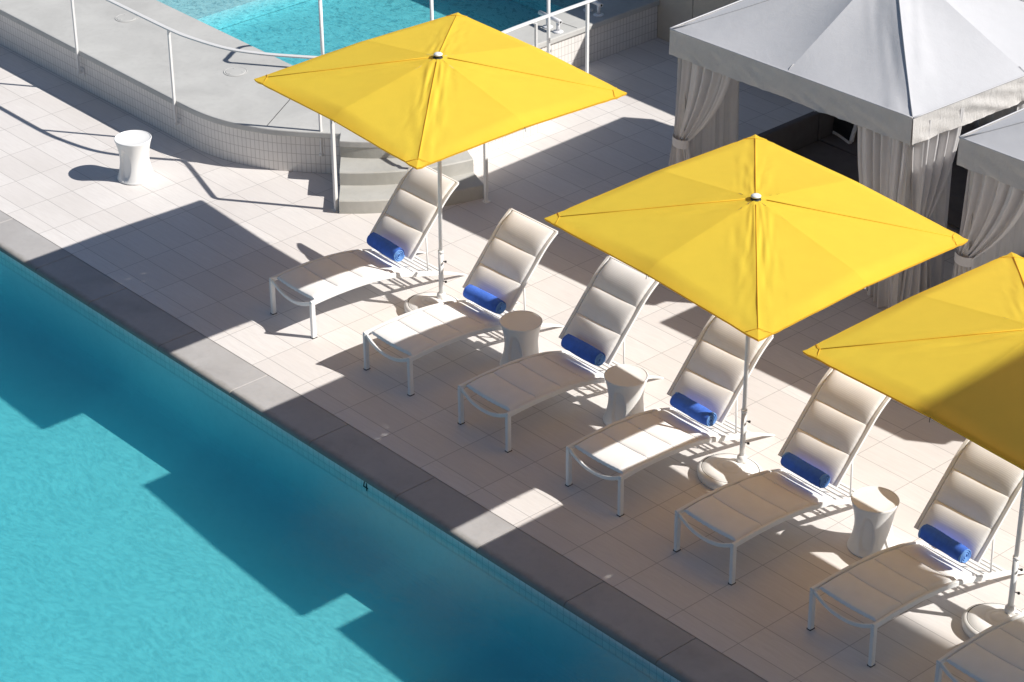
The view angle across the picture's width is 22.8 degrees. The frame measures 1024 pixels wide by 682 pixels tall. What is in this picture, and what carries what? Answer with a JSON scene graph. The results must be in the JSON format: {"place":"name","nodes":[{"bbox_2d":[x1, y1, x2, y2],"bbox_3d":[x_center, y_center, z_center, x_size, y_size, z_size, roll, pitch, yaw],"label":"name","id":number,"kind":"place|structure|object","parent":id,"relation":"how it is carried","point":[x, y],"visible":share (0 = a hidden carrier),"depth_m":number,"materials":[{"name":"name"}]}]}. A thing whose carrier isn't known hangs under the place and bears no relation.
{"place":"outdoors","nodes":[
{"label":"outdoors","id":0,"kind":"place"},
{"bbox_2d":[0,38,1023,681],"bbox_3d":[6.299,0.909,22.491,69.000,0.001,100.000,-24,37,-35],"label":"pool deck","id":1,"kind":"structure","parent":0,"point":[202,242],"depth_m":24.08,"materials":[{"name":"tile"}]},
{"bbox_2d":[114,130,154,184],"bbox_3d":[-4.047,-1.967,27.219,0.412,0.471,0.412,-24,37,-35],"label":"side table","id":2,"kind":"object","parent":1,"relation":"on","point":[133,147],"visible":1,"depth_m":27.13,"materials":[{"name":"white plastic"}]},
{"bbox_2d":[0,263,655,681],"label":"pool basin","id":3,"kind":"object","parent":1,"relation":"in","point":[158,523],"visible":1,"depth_m":22.34,"materials":[{"name":"paint"}]},
{"bbox_2d":[0,251,680,681],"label":"waterline tile band","id":4,"kind":"object","parent":3,"relation":"attached to","point":[446,541],"visible":1,"depth_m":22.27,"materials":[{"name":"grey tile"}]},
{"bbox_2d":[0,211,766,681],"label":"pool coping","id":5,"kind":"object","parent":3,"relation":"on","point":[662,643],"visible":1,"depth_m":22.18,"materials":[{"name":"stone"}]},
{"bbox_2d":[0,0,659,173],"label":"spa terrace","id":6,"kind":"structure","parent":1,"relation":"on","point":[228,108],"depth_m":29.51,"materials":[{"name":"beige concrete"}]},
{"bbox_2d":[71,0,338,211],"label":"curved handrail","id":7,"kind":"object","parent":6,"relation":"attached to","point":[177,120],"visible":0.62,"depth_m":27.25,"materials":[{"name":"metal"}]},
{"bbox_2d":[430,0,433,20],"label":"grab rail","id":8,"kind":"object","parent":6,"relation":"on","point":[431,11],"depth_m":28.21,"materials":[{"name":"white metal"}]},
{"bbox_2d":[538,10,562,33],"bbox_3d":[0.448,-3.714,29.528,0.128,0.163,0.405,-22,36,-32],"label":"spa fitting","id":9,"kind":"object","parent":6,"relation":"on","point":[557,30],"visible":0.87,"depth_m":29.45,"materials":[{"name":"metal"}]},
{"bbox_2d":[583,1,603,16],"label":"spa fitting","id":10,"kind":"object","parent":6,"relation":"on","point":[598,13],"visible":0.85,"depth_m":29.87,"materials":[{"name":"metal"}]},
{"bbox_2d":[269,166,466,338],"bbox_3d":[-1.399,-0.916,24.753,1.942,1.062,0.680,-24,37,-35],"label":"sun lounger","id":11,"kind":"object","parent":1,"relation":"on","point":[407,218],"visible":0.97,"depth_m":24.79,"materials":[{"name":"fabric"}]},
{"bbox_2d":[367,232,404,261],"bbox_3d":[-1.239,-0.922,24.831,0.142,0.144,0.465,-22,36,-33],"label":"rolled towel","id":12,"kind":"object","parent":11,"relation":"on","point":[385,247],"visible":1,"depth_m":24.75,"materials":[{"name":"blue fabric"}]},
{"bbox_2d":[339,147,483,213],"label":"round steps","id":13,"kind":"structure","parent":1,"relation":"on","point":[370,178],"depth_m":26.76,"materials":[{"name":"concrete"}]},
{"bbox_2d":[254,13,626,312],"bbox_3d":[-0.663,-1.495,24.103,2.583,2.682,2.605,-24,37,-35],"label":"market umbrella","id":14,"kind":"object","parent":1,"relation":"on","point":[381,93],"visible":0.93,"depth_m":23.27,"materials":[{"name":"yellow fabric"}]},
{"bbox_2d":[363,208,563,395],"bbox_3d":[-0.444,-0.393,23.819,1.942,1.062,0.680,-24,37,-35],"label":"sun lounger","id":15,"kind":"object","parent":1,"relation":"on","point":[511,255],"visible":0.96,"depth_m":23.86,"materials":[{"name":"fabric"}]},
{"bbox_2d":[463,284,505,313],"bbox_3d":[-0.261,-0.395,23.890,0.147,0.140,0.465,-25,38,-36],"label":"rolled towel","id":16,"kind":"object","parent":15,"relation":"on","point":[485,299],"visible":1,"depth_m":23.82,"materials":[{"name":"blue fabric"}]},
{"bbox_2d":[499,310,542,364],"bbox_3d":[0.086,0.014,23.676,0.412,0.471,0.412,22,36,34],"label":"side table","id":17,"kind":"object","parent":1,"relation":"on","point":[521,329],"visible":0.88,"depth_m":23.55,"materials":[{"name":"white plastic"}]},
{"bbox_2d":[482,0,595,202],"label":"straight handrail","id":18,"kind":"object","parent":1,"relation":"on","point":[485,151],"visible":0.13,"depth_m":27.61,"materials":[{"name":"metal"}]},
{"bbox_2d":[547,0,549,53],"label":"grab rail","id":19,"kind":"object","parent":1,"relation":"on","point":[548,27],"visible":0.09,"depth_m":28.76,"materials":[{"name":"white metal"}]},
{"bbox_2d":[458,256,663,452],"bbox_3d":[0.457,0.088,22.961,1.942,1.062,0.680,-24,37,-35],"label":"sun lounger","id":20,"kind":"object","parent":1,"relation":"on","point":[610,304],"visible":0.97,"depth_m":23.00,"materials":[{"name":"fabric"}]},
{"bbox_2d":[561,334,605,365],"bbox_3d":[0.644,0.079,23.043,0.147,0.141,0.465,-23,37,-34],"label":"rolled towel","id":21,"kind":"object","parent":20,"relation":"on","point":[583,350],"visible":1,"depth_m":22.97,"materials":[{"name":"blue fabric"}]},
{"bbox_2d":[603,364,648,424],"bbox_3d":[1.022,0.508,22.794,0.412,0.471,0.412,24,38,36],"label":"side table","id":22,"kind":"object","parent":1,"relation":"on","point":[626,384],"visible":0.87,"depth_m":22.68,"materials":[{"name":"white plastic"}]},
{"bbox_2d":[565,315,774,516],"bbox_3d":[1.402,0.590,22.064,1.942,1.062,0.680,-24,37,-36],"label":"sun lounger","id":23,"kind":"object","parent":1,"relation":"on","point":[710,375],"visible":0.91,"depth_m":22.10,"materials":[{"name":"fabric"}]},
{"bbox_2d":[670,392,716,425],"bbox_3d":[1.580,0.595,22.124,0.152,0.136,0.465,-22,36,-33],"label":"rolled towel","id":24,"kind":"object","parent":23,"relation":"on","point":[694,410],"visible":1,"depth_m":22.05,"materials":[{"name":"blue fabric"}]},
{"bbox_2d":[657,0,738,41],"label":"boundary wall","id":25,"kind":"structure","parent":1,"relation":"on","point":[671,13],"depth_m":30.14,"materials":[{"name":"beige tile"}]},
{"bbox_2d":[544,134,967,488],"bbox_3d":[2.021,-0.047,21.520,2.689,2.682,2.649,-24,37,-35],"label":"market umbrella","id":26,"kind":"object","parent":1,"relation":"on","point":[810,238],"visible":0.98,"depth_m":20.70,"materials":[{"name":"yellow fabric"}]},
{"bbox_2d":[673,368,890,585],"bbox_3d":[2.287,1.091,21.172,1.942,1.062,0.680,-24,37,-35],"label":"sun lounger","id":27,"kind":"object","parent":1,"relation":"on","point":[835,422],"visible":0.97,"depth_m":21.21,"materials":[{"name":"fabric"}]},
{"bbox_2d":[780,452,829,487],"bbox_3d":[2.456,1.082,21.257,0.148,0.136,0.465,-22,36,-33],"label":"rolled towel","id":28,"kind":"object","parent":27,"relation":"on","point":[805,470],"visible":1,"depth_m":21.19,"materials":[{"name":"blue fabric"}]},
{"bbox_2d":[668,0,1023,307],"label":"cabana","id":29,"kind":"object","parent":1,"relation":"on","point":[910,88],"visible":0.66,"depth_m":24.22,"materials":[{"name":"white fabric"}]},
{"bbox_2d":[757,111,978,227],"bbox_3d":[4.019,-1.669,26.219,1.950,0.730,2.660,-24,37,-35],"label":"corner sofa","id":30,"kind":"object","parent":1,"relation":"on","point":[811,136],"visible":0.19,"depth_m":26.73,"materials":[{"name":"grey fabric"}]},
{"bbox_2d":[832,117,857,143],"bbox_3d":[3.563,-2.369,27.082,0.160,0.457,0.456,5,23,-33],"label":"scatter pillow","id":31,"kind":"object","parent":30,"relation":"on","point":[844,130],"visible":0.52,"depth_m":27.01,"materials":[{"name":"black fabric"}]},
{"bbox_2d":[847,486,899,557],"bbox_3d":[2.992,1.506,21.012,0.412,0.471,0.412,24,38,36],"label":"side table","id":32,"kind":"object","parent":1,"relation":"on","point":[875,508],"visible":0.94,"depth_m":20.91,"materials":[{"name":"white plastic"}]},
{"bbox_2d":[803,252,1023,637],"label":"market umbrella","id":33,"kind":"object","parent":1,"relation":"on","point":[949,354],"visible":0.91,"depth_m":18.99,"materials":[{"name":"yellow fabric"}]},
{"bbox_2d":[807,438,1023,667],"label":"sun lounger","id":34,"kind":"object","parent":1,"relation":"on","point":[975,494],"visible":0.93,"depth_m":20.24,"materials":[{"name":"fabric"}]},
{"bbox_2d":[918,524,970,562],"bbox_3d":[3.461,1.619,20.297,0.141,0.143,0.465,-21,36,-32],"label":"rolled towel","id":35,"kind":"object","parent":34,"relation":"on","point":[944,543],"visible":1,"depth_m":20.23,"materials":[{"name":"blue fabric"}]},
{"bbox_2d":[934,612,1023,681],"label":"sun lounger","id":36,"kind":"object","parent":1,"relation":"on","point":[994,653],"visible":1,"depth_m":19.13,"materials":[{"name":"fabric"}]},
{"bbox_2d":[952,108,1023,317],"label":"cabana","id":37,"kind":"object","parent":1,"relation":"on","point":[990,156],"visible":0.6,"depth_m":22.96,"materials":[{"name":"white fabric"}]},
{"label":"spa water","id":38,"kind":"structure","parent":0,"visible":0},
{"bbox_2d":[318,0,323,54],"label":"grab rail","id":39,"kind":"object","parent":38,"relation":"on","point":[321,27],"visible":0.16,"depth_m":28.28,"materials":[{"name":"white metal"}]}
]}

